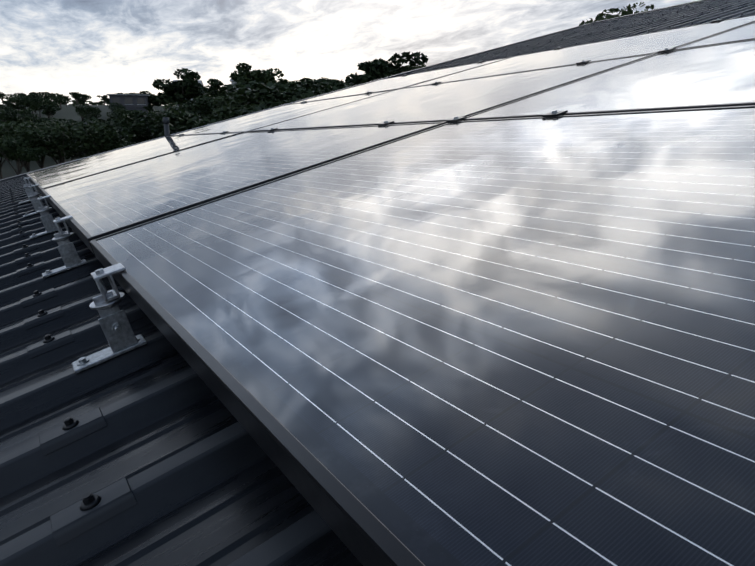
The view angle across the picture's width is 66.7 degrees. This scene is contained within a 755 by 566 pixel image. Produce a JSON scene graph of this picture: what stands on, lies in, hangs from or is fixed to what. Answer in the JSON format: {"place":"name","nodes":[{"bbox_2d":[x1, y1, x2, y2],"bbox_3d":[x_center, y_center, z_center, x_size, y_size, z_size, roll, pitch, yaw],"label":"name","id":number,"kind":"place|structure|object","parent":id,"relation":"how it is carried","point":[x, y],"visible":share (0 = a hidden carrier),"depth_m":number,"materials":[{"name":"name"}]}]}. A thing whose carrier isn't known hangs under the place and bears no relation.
{"place":"outdoors","nodes":[
{"label":"outdoors","id":0,"kind":"place"},
{"bbox_2d":[0,104,174,178],"bbox_3d":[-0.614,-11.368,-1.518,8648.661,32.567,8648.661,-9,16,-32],"label":"terrain","id":1,"kind":"structure","parent":0,"point":[68,112],"depth_m":128.73,"materials":[{"name":"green plant"}]},
{"bbox_2d":[0,92,6,103],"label":"tree","id":2,"kind":"object","parent":1,"relation":"on","point":[2,95],"visible":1,"depth_m":179.02,"materials":[{"name":"green plant"}]},
{"bbox_2d":[0,128,6,179],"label":"tree","id":3,"kind":"object","parent":1,"relation":"on","point":[2,131],"visible":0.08,"depth_m":53.09,"materials":[{"name":"green plant"}]},
{"bbox_2d":[0,114,18,120],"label":"tree","id":4,"kind":"object","parent":1,"relation":"on","point":[8,118],"visible":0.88,"depth_m":103.74,"materials":[{"name":"green plant"}]},
{"bbox_2d":[6,94,19,109],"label":"tree","id":5,"kind":"object","parent":1,"relation":"on","point":[11,96],"visible":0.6,"depth_m":139.92,"materials":[{"name":"green plant"}]},
{"bbox_2d":[5,101,27,109],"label":"tree","id":6,"kind":"object","parent":1,"relation":"on","point":[10,104],"visible":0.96,"depth_m":122.37,"materials":[{"name":"green plant"}]},
{"bbox_2d":[0,119,35,130],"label":"tree","id":7,"kind":"object","parent":1,"relation":"on","point":[17,122],"visible":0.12,"depth_m":73.07,"materials":[{"name":"green plant"}]},
{"bbox_2d":[13,99,27,108],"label":"tree","id":8,"kind":"object","parent":1,"relation":"on","point":[19,102],"visible":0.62,"depth_m":131.34,"materials":[{"name":"green plant"}]},
{"bbox_2d":[0,130,45,174],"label":"tree","id":9,"kind":"object","parent":1,"relation":"on","point":[24,152],"visible":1,"depth_m":48.22,"materials":[{"name":"green plant"}]},
{"bbox_2d":[11,116,34,122],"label":"tree","id":10,"kind":"object","parent":1,"relation":"on","point":[27,118],"visible":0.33,"depth_m":96.35,"materials":[{"name":"green plant"}]},
{"bbox_2d":[0,120,46,171],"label":"tree","id":11,"kind":"object","parent":1,"relation":"on","point":[10,132],"visible":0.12,"depth_m":51.10,"materials":[{"name":"green plant"}]},
{"bbox_2d":[9,108,37,119],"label":"tree","id":12,"kind":"object","parent":1,"relation":"on","point":[25,111],"visible":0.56,"depth_m":111.38,"materials":[{"name":"green plant"}]},
{"bbox_2d":[13,95,33,110],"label":"tree","id":13,"kind":"object","parent":1,"relation":"on","point":[21,98],"visible":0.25,"depth_m":133.19,"materials":[{"name":"green plant"}]},
{"bbox_2d":[21,98,41,114],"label":"tree","id":14,"kind":"object","parent":1,"relation":"on","point":[27,101],"visible":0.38,"depth_m":132.18,"materials":[{"name":"green plant"}]},
{"bbox_2d":[29,104,40,114],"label":"tree","id":15,"kind":"object","parent":1,"relation":"on","point":[34,108],"visible":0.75,"depth_m":124.87,"materials":[{"name":"green plant"}]},
{"bbox_2d":[28,94,47,101],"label":"tree","id":16,"kind":"object","parent":1,"relation":"on","point":[36,95],"visible":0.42,"depth_m":146.12,"materials":[{"name":"green plant"}]},
{"bbox_2d":[29,101,48,117],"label":"tree","id":17,"kind":"object","parent":1,"relation":"on","point":[36,104],"visible":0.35,"depth_m":124.79,"materials":[{"name":"green plant"}]},
{"bbox_2d":[35,117,48,123],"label":"tree","id":18,"kind":"object","parent":1,"relation":"on","point":[39,120],"visible":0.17,"depth_m":94.20,"materials":[{"name":"green plant"}]},
{"bbox_2d":[34,130,55,168],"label":"tree","id":19,"kind":"object","parent":1,"relation":"on","point":[41,163],"visible":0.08,"depth_m":56.42,"materials":[{"name":"green plant"}]},
{"bbox_2d":[37,92,53,98],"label":"tree","id":20,"kind":"object","parent":1,"relation":"on","point":[43,93],"visible":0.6,"depth_m":172.72,"materials":[{"name":"green plant"}]},
{"bbox_2d":[39,105,60,118],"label":"tree","id":21,"kind":"object","parent":1,"relation":"on","point":[48,110],"visible":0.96,"depth_m":118.91,"materials":[{"name":"green plant"}]},
{"bbox_2d":[40,100,59,116],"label":"tree","id":22,"kind":"object","parent":1,"relation":"on","point":[50,103],"visible":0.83,"depth_m":128.65,"materials":[{"name":"green plant"}]},
{"bbox_2d":[42,97,60,103],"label":"tree","id":23,"kind":"object","parent":1,"relation":"on","point":[54,99],"visible":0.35,"depth_m":138.16,"materials":[{"name":"green plant"}]},
{"bbox_2d":[47,93,66,108],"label":"tree","id":24,"kind":"object","parent":1,"relation":"on","point":[60,96],"visible":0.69,"depth_m":150.44,"materials":[{"name":"green plant"}]},
{"bbox_2d":[14,122,100,163],"bbox_3d":[-28.571,-11.951,52.741,5.304,5.375,8.040,4,14,16],"label":"tree","id":25,"kind":"object","parent":1,"relation":"on","point":[68,143],"visible":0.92,"depth_m":51.43,"materials":[{"name":"green plant"}]},
{"bbox_2d":[41,121,74,155],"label":"tree","id":26,"kind":"object","parent":1,"relation":"on","point":[48,124],"visible":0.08,"depth_m":72.54,"materials":[{"name":"green plant"}]},
{"bbox_2d":[41,117,76,125],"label":"tree","id":27,"kind":"object","parent":1,"relation":"on","point":[71,121],"visible":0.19,"depth_m":80.66,"materials":[{"name":"green plant"}]},
{"bbox_2d":[69,92,84,104],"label":"tree","id":28,"kind":"object","parent":1,"relation":"on","point":[75,95],"visible":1,"depth_m":183.82,"materials":[{"name":"green plant"}]},
{"bbox_2d":[72,103,89,118],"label":"tree","id":29,"kind":"object","parent":1,"relation":"on","point":[79,108],"visible":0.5,"depth_m":118.86,"materials":[{"name":"green plant"}]},
{"bbox_2d":[80,94,91,102],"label":"tree","id":30,"kind":"object","parent":1,"relation":"on","point":[86,96],"visible":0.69,"depth_m":196.47,"materials":[{"name":"green plant"}]},
{"bbox_2d":[78,106,99,115],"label":"tree","id":31,"kind":"object","parent":1,"relation":"on","point":[89,109],"visible":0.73,"depth_m":117.48,"materials":[{"name":"green plant"}]},
{"bbox_2d":[83,112,101,122],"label":"tree","id":32,"kind":"object","parent":1,"relation":"on","point":[96,115],"visible":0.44,"depth_m":107.80,"materials":[{"name":"green plant"}]},
{"bbox_2d":[74,117,130,151],"bbox_3d":[-27.077,-13.373,56.962,5.098,5.861,7.728,-7,15,-26],"label":"tree","id":33,"kind":"object","parent":1,"relation":"on","point":[115,122],"visible":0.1,"depth_m":54.91,"materials":[{"name":"green plant"}]},
{"bbox_2d":[97,95,108,104],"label":"tree","id":34,"kind":"object","parent":1,"relation":"on","point":[104,98],"visible":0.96,"depth_m":201.58,"materials":[{"name":"green plant"}]},
{"bbox_2d":[69,122,137,156],"bbox_3d":[-24.636,-11.964,52.820,6.365,5.418,5.488,-7,15,-28],"label":"tree","id":35,"kind":"object","parent":1,"relation":"on","point":[103,137],"visible":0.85,"depth_m":51.21,"materials":[{"name":"green plant"}]},
{"bbox_2d":[106,111,125,120],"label":"tree","id":36,"kind":"object","parent":1,"relation":"on","point":[116,117],"visible":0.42,"depth_m":101.48,"materials":[{"name":"green plant"}]},
{"bbox_2d":[107,102,125,110],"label":"tree","id":37,"kind":"object","parent":1,"relation":"on","point":[113,106],"visible":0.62,"depth_m":126.09,"materials":[{"name":"green plant"}]},
{"bbox_2d":[109,108,126,117],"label":"tree","id":38,"kind":"object","parent":1,"relation":"on","point":[120,110],"visible":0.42,"depth_m":115.05,"materials":[{"name":"green plant"}]},
{"bbox_2d":[96,120,153,143],"bbox_3d":[-27.087,-14.533,61.148,6.647,5.636,5.396,-11,17,-38],"label":"tree","id":39,"kind":"object","parent":1,"relation":"on","point":[131,130],"visible":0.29,"depth_m":60.88,"materials":[{"name":"green plant"}]},
{"bbox_2d":[106,94,149,116],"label":"house","id":40,"kind":"structure","parent":1,"relation":"on","point":[136,102],"depth_m":130.32,"materials":[{"name":"grey"}]},
{"bbox_2d":[120,110,145,119],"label":"tree","id":41,"kind":"object","parent":1,"relation":"on","point":[137,112],"visible":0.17,"depth_m":95.85,"materials":[{"name":"green plant"}]},
{"bbox_2d":[143,105,152,110],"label":"tree","id":42,"kind":"object","parent":1,"relation":"on","point":[149,107],"visible":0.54,"depth_m":131.80,"materials":[{"name":"green plant"}]},
{"bbox_2d":[139,91,161,113],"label":"tree","id":43,"kind":"object","parent":1,"relation":"on","point":[153,101],"visible":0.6,"depth_m":133.20,"materials":[{"name":"green plant"}]},
{"bbox_2d":[140,109,160,117],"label":"tree","id":44,"kind":"object","parent":1,"relation":"on","point":[149,112],"visible":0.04,"depth_m":89.27,"materials":[{"name":"green plant"}]},
{"bbox_2d":[125,111,201,138],"bbox_3d":[-22.921,-15.484,62.539,8.172,6.738,6.146,-8,15,-28],"label":"tree","id":45,"kind":"object","parent":1,"relation":"on","point":[139,123],"visible":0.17,"depth_m":60.21,"materials":[{"name":"green plant"}]},
{"bbox_2d":[162,102,184,111],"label":"tree","id":46,"kind":"object","parent":1,"relation":"on","point":[167,106],"visible":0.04,"depth_m":89.49,"materials":[{"name":"green plant"}]},
{"bbox_2d":[151,68,207,105],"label":"tree","id":47,"kind":"object","parent":1,"relation":"on","point":[188,87],"visible":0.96,"depth_m":106.16,"materials":[{"name":"green plant"}]},
{"bbox_2d":[146,109,220,137],"bbox_3d":[-17.066,-12.442,52.161,7.107,6.610,7.093,-9,16,-33],"label":"tree","id":48,"kind":"object","parent":1,"relation":"on","point":[180,121],"visible":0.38,"depth_m":50.33,"materials":[{"name":"green plant"}]},
{"bbox_2d":[178,96,215,123],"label":"tree","id":49,"kind":"object","parent":1,"relation":"on","point":[202,107],"visible":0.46,"depth_m":75.59,"materials":[{"name":"green plant"}]},
{"bbox_2d":[195,94,229,119],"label":"tree","id":50,"kind":"object","parent":1,"relation":"on","point":[215,105],"visible":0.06,"depth_m":97.29,"materials":[{"name":"green plant"}]},
{"bbox_2d":[201,79,235,102],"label":"tree","id":51,"kind":"object","parent":1,"relation":"on","point":[214,89],"visible":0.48,"depth_m":126.27,"materials":[{"name":"green plant"}]},
{"bbox_2d":[211,95,228,120],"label":"tree","id":52,"kind":"object","parent":1,"relation":"on","point":[221,103],"visible":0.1,"depth_m":90.41,"materials":[{"name":"green plant"}]},
{"bbox_2d":[216,106,232,117],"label":"tree","id":53,"kind":"object","parent":1,"relation":"on","point":[224,110],"visible":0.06,"depth_m":60.75,"materials":[{"name":"green plant"}]},
{"bbox_2d":[219,115,233,120],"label":"tree","id":54,"kind":"object","parent":1,"relation":"on","point":[223,117],"visible":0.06,"depth_m":57.85,"materials":[{"name":"green plant"}]},
{"bbox_2d":[222,89,283,107],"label":"tree","id":55,"kind":"object","parent":1,"relation":"on","point":[225,97],"depth_m":70.44,"materials":[{"name":"green plant"}]},
{"bbox_2d":[229,63,283,90],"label":"tree","id":56,"kind":"object","parent":1,"relation":"on","point":[246,75],"visible":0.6,"depth_m":122.76,"materials":[{"name":"green plant"}]},
{"bbox_2d":[224,90,288,110],"bbox_3d":[-10.133,-15.887,60.682,11.054,8.634,12.836,7,15,27],"label":"tree","id":57,"kind":"object","parent":1,"relation":"on","point":[233,103],"visible":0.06,"depth_m":56.85,"materials":[{"name":"green plant"}]},
{"bbox_2d":[225,78,315,116],"bbox_3d":[-9.506,-15.170,56.004,9.929,9.808,15.049,-5,15,-21],"label":"tree","id":58,"kind":"object","parent":1,"relation":"on","point":[268,101],"visible":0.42,"depth_m":55.05,"materials":[{"name":"green plant"}]},
{"bbox_2d":[272,78,288,84],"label":"tree","id":59,"kind":"object","parent":1,"relation":"on","point":[279,81],"depth_m":112.00,"materials":[{"name":"green plant"}]},
{"bbox_2d":[259,81,301,91],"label":"tree","id":60,"kind":"object","parent":1,"relation":"on","point":[287,84],"visible":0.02,"depth_m":90.50,"materials":[{"name":"green plant"}]},
{"bbox_2d":[280,78,328,91],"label":"tree","id":61,"kind":"object","parent":1,"relation":"on","point":[307,83],"visible":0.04,"depth_m":88.46,"materials":[{"name":"green plant"}]},
{"bbox_2d":[290,82,326,95],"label":"tree","id":62,"kind":"object","parent":1,"relation":"on","point":[320,84],"depth_m":74.07,"materials":[{"name":"green plant"}]},
{"bbox_2d":[276,85,342,98],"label":"tree","id":63,"kind":"object","parent":1,"relation":"on","point":[323,90],"visible":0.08,"depth_m":57.31,"materials":[{"name":"green plant"}]},
{"bbox_2d":[320,83,349,88],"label":"tree","id":64,"kind":"object","parent":1,"relation":"on","point":[338,85],"visible":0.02,"depth_m":71.96,"materials":[{"name":"green plant"}]},
{"bbox_2d":[327,79,354,86],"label":"tree","id":65,"kind":"object","parent":1,"relation":"on","point":[333,81],"visible":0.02,"depth_m":128.10,"materials":[{"name":"green plant"}]},
{"bbox_2d":[345,52,427,84],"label":"tree","id":66,"kind":"object","parent":1,"relation":"on","point":[376,69],"visible":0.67,"depth_m":114.82,"materials":[{"name":"green plant"}]},
{"bbox_2d":[401,64,425,72],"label":"tree","id":67,"kind":"object","parent":1,"relation":"on","point":[417,66],"depth_m":142.46,"materials":[{"name":"green plant"}]},
{"bbox_2d":[586,15,610,23],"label":"tree","id":68,"kind":"object","parent":1,"relation":"on","point":[587,22],"depth_m":249.23,"materials":[{"name":"green plant"}]},
{"bbox_2d":[596,2,657,20],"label":"tree","id":69,"kind":"object","parent":1,"relation":"on","point":[623,11],"visible":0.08,"depth_m":195.16,"materials":[{"name":"green plant"}]},
{"bbox_2d":[0,0,702,105],"label":"sky","id":70,"kind":"structure","parent":0,"point":[93,48],"materials":[{"name":"white"}]},
{"bbox_2d":[0,0,754,565],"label":"roof sheet","id":71,"kind":"object","parent":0,"point":[188,458],"visible":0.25,"depth_m":0.71,"materials":[{"name":"grey metal"}]},
{"bbox_2d":[8,206,22,211],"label":"roof fastener","id":72,"kind":"object","parent":71,"relation":"on","point":[15,207],"visible":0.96,"depth_m":3.28,"materials":[{"name":"grey metal"}]},
{"bbox_2d":[9,209,23,214],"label":"roof fastener","id":73,"kind":"object","parent":71,"relation":"on","point":[17,211],"visible":0.96,"depth_m":3.12,"materials":[{"name":"grey metal"}]},
{"bbox_2d":[9,212,24,218],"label":"roof fastener","id":74,"kind":"object","parent":71,"relation":"on","point":[16,215],"visible":0.98,"depth_m":2.96,"materials":[{"name":"grey metal"}]},
{"bbox_2d":[10,220,28,228],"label":"roof fastener","id":75,"kind":"object","parent":71,"relation":"on","point":[18,223],"visible":0.98,"depth_m":2.64,"materials":[{"name":"grey metal"}]},
{"bbox_2d":[11,225,30,233],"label":"roof fastener","id":76,"kind":"object","parent":71,"relation":"on","point":[19,228],"visible":0.98,"depth_m":2.48,"materials":[{"name":"grey metal"}]},
{"bbox_2d":[12,230,32,239],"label":"roof fastener","id":77,"kind":"object","parent":71,"relation":"on","point":[21,234],"visible":1,"depth_m":2.32,"materials":[{"name":"grey metal"}]},
{"bbox_2d":[19,177,38,203],"bbox_3d":[-2.127,-0.562,3.460,0.125,0.136,0.055,-25,24,-27],"label":"bracket","id":78,"kind":"object","parent":71,"relation":"on","point":[27,189],"visible":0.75,"depth_m":3.45,"materials":[{"name":"metal"}]},
{"bbox_2d":[23,184,40,217],"bbox_3d":[-1.706,-0.408,2.821,0.125,0.136,0.055,-25,24,-27],"label":"bracket","id":79,"kind":"object","parent":71,"relation":"on","point":[35,200],"visible":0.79,"depth_m":2.82,"materials":[{"name":"metal"}]},
{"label":"house walls","id":80,"kind":"object","parent":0,"visible":0},
{"bbox_2d":[0,0,701,182],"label":"roof","id":81,"kind":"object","parent":80,"relation":"on","point":[24,174],"visible":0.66,"depth_m":8.31,"materials":[{"name":"grey metal"}]},
{"bbox_2d":[7,200,19,205],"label":"roof fastener","id":82,"kind":"object","parent":81,"relation":"on","point":[13,203],"visible":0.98,"depth_m":3.59,"materials":[{"name":"grey metal"}]},
{"bbox_2d":[14,243,38,254],"bbox_3d":[-1.234,-0.124,2.010,0.075,0.023,0.046,-25,24,-27],"label":"roof fastener","id":83,"kind":"object","parent":81,"relation":"on","point":[24,248],"visible":1,"depth_m":2.00,"materials":[{"name":"grey metal"}]},
{"bbox_2d":[15,252,41,264],"bbox_3d":[-1.129,-0.086,1.850,0.075,0.023,0.046,-25,24,-27],"label":"roof fastener","id":84,"kind":"object","parent":81,"relation":"on","point":[27,257],"visible":1,"depth_m":1.84,"materials":[{"name":"grey metal"}]},
{"bbox_2d":[16,261,45,276],"bbox_3d":[-1.024,-0.047,1.691,0.075,0.023,0.046,-25,24,-27],"label":"roof fastener","id":85,"kind":"object","parent":81,"relation":"on","point":[29,268],"visible":0.96,"depth_m":1.68,"materials":[{"name":"grey metal"}]},
{"bbox_2d":[20,288,56,307],"bbox_3d":[-0.813,0.030,1.372,0.075,0.023,0.046,-25,24,-27],"label":"roof fastener","id":86,"kind":"object","parent":81,"relation":"on","point":[37,296],"visible":1,"depth_m":1.36,"materials":[{"name":"grey metal"}]},
{"bbox_2d":[23,306,63,329],"bbox_3d":[-0.708,0.068,1.212,0.075,0.023,0.046,-25,24,-27],"label":"roof fastener","id":87,"kind":"object","parent":81,"relation":"on","point":[42,317],"visible":0.98,"depth_m":1.20,"materials":[{"name":"grey metal"}]},
{"bbox_2d":[30,195,61,238],"bbox_3d":[-1.284,-0.255,2.183,0.125,0.136,0.055,-25,24,-27],"label":"bracket","id":88,"kind":"object","parent":81,"relation":"on","point":[46,217],"visible":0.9,"depth_m":2.18,"materials":[{"name":"metal"}]},
{"bbox_2d":[27,330,73,358],"bbox_3d":[-0.602,0.106,1.052,0.075,0.023,0.046,-25,24,-27],"label":"roof fastener","id":89,"kind":"object","parent":81,"relation":"on","point":[48,343],"visible":1,"depth_m":1.04,"materials":[{"name":"grey metal"}]},
{"bbox_2d":[42,215,86,277],"bbox_3d":[-0.863,-0.102,1.545,0.125,0.136,0.055,-25,24,-27],"label":"bracket","id":90,"kind":"object","parent":81,"relation":"on","point":[68,253],"visible":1,"depth_m":1.54,"materials":[{"name":"metal"}]},
{"bbox_2d":[39,407,106,454],"bbox_3d":[-0.392,0.183,0.733,0.075,0.023,0.046,-25,24,-27],"label":"roof fastener","id":91,"kind":"object","parent":81,"relation":"on","point":[69,430],"visible":1,"depth_m":0.72,"materials":[{"name":"grey metal"}]},
{"bbox_2d":[50,477,136,545],"bbox_3d":[-0.286,0.221,0.574,0.075,0.023,0.046,-25,24,-27],"label":"roof fastener","id":92,"kind":"object","parent":81,"relation":"on","point":[88,511],"visible":0.98,"depth_m":0.56,"materials":[{"name":"grey metal"}]},
{"bbox_2d":[72,263,146,373],"bbox_3d":[-0.442,0.052,0.906,0.125,0.136,0.055,-25,24,-27],"label":"bracket","id":93,"kind":"object","parent":81,"relation":"on","point":[121,337],"visible":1,"depth_m":0.91,"materials":[{"name":"metal"}]},
{"bbox_2d":[163,117,169,136],"bbox_3d":[-1.638,-1.131,4.471,0.078,0.310,0.078,6,15,23],"label":"vent pipe","id":94,"kind":"object","parent":81,"relation":"on","point":[166,126],"visible":0.52,"depth_m":4.43,"materials":[{"name":"grey metal"}]},
{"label":"mounting rails","id":95,"kind":"object","parent":81,"relation":"on","visible":0},
{"bbox_2d":[26,132,242,194],"bbox_3d":[-1.571,-0.763,3.516,1.000,0.037,1.680,-25,24,-26],"label":"solar panel","id":96,"kind":"object","parent":95,"relation":"on","point":[80,168],"visible":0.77,"depth_m":3.30,"materials":[{"name":"black glass"}]},
{"bbox_2d":[41,121,447,254],"bbox_3d":[-0.653,-0.428,2.124,1.000,0.038,1.680,-25,24,-27],"label":"solar panel","id":97,"kind":"object","parent":95,"relation":"on","point":[103,204],"visible":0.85,"depth_m":1.76,"materials":[{"name":"black glass"}]},
{"bbox_2d":[378,121,393,124],"bbox_3d":[0.035,-0.513,1.942,0.040,0.071,0.045,-25,24,-27],"label":"clamp","id":98,"kind":"object","parent":97,"relation":"attached to","point":[386,122],"visible":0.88,"depth_m":1.92,"materials":[{"name":"black"}]},
{"bbox_2d":[170,90,392,135],"bbox_3d":[-0.742,-1.143,3.971,1.000,0.038,1.680,-25,24,-27],"label":"solar panel","id":99,"kind":"object","parent":95,"relation":"on","point":[245,123],"visible":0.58,"depth_m":3.81,"materials":[{"name":"black glass"}]},
{"bbox_2d":[287,56,513,104],"bbox_3d":[0.087,-1.526,4.426,1.000,0.038,1.680,-25,24,-26],"label":"solar panel","id":100,"kind":"object","parent":95,"relation":"on","point":[392,83],"visible":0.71,"depth_m":4.26,"materials":[{"name":"black glass"}]},
{"bbox_2d":[90,105,754,565],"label":"solar panel","id":101,"kind":"object","parent":95,"relation":"on","point":[528,341],"visible":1,"depth_m":0.47,"materials":[{"name":"black glass"}]},
{"bbox_2d":[542,110,567,116],"bbox_3d":[0.422,-0.372,1.355,0.040,0.071,0.045,-25,24,-27],"label":"clamp","id":102,"kind":"object","parent":101,"relation":"attached to","point":[555,113],"visible":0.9,"depth_m":1.34,"materials":[{"name":"black"}]},
{"bbox_2d":[248,53,657,131],"bbox_3d":[0.176,-0.810,2.580,1.000,0.036,1.680,-25,24,-27],"label":"solar panel","id":103,"kind":"object","parent":95,"relation":"on","point":[441,102],"visible":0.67,"depth_m":2.29,"materials":[{"name":"black glass"}]},
{"bbox_2d":[401,15,754,88],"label":"solar panel","id":104,"kind":"object","parent":95,"relation":"on","point":[643,44],"visible":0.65,"depth_m":2.81,"materials":[{"name":"black glass"}]},
{"bbox_2d":[462,39,754,120],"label":"solar panel","id":105,"kind":"object","parent":95,"relation":"on","point":[717,75],"visible":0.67,"depth_m":1.48,"materials":[{"name":"black glass"}]},
{"bbox_2d":[446,116,466,121],"bbox_3d":[0.231,-0.441,1.645,0.040,0.071,0.045,-25,24,-27],"label":"clamp","id":106,"kind":"object","parent":105,"relation":"attached to","point":[456,118],"visible":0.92,"depth_m":1.62,"materials":[{"name":"black"}]},
{"bbox_2d":[673,22,754,50],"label":"solar panel","id":107,"kind":"object","parent":95,"relation":"on","point":[743,32],"visible":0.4,"depth_m":2.09,"materials":[{"name":"black glass"}]},
{"bbox_2d":[658,48,674,52],"bbox_3d":[1.060,-0.823,2.101,0.040,0.071,0.045,-25,24,-27],"label":"clamp","id":108,"kind":"object","parent":107,"relation":"attached to","point":[666,50],"visible":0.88,"depth_m":2.08,"materials":[{"name":"black"}]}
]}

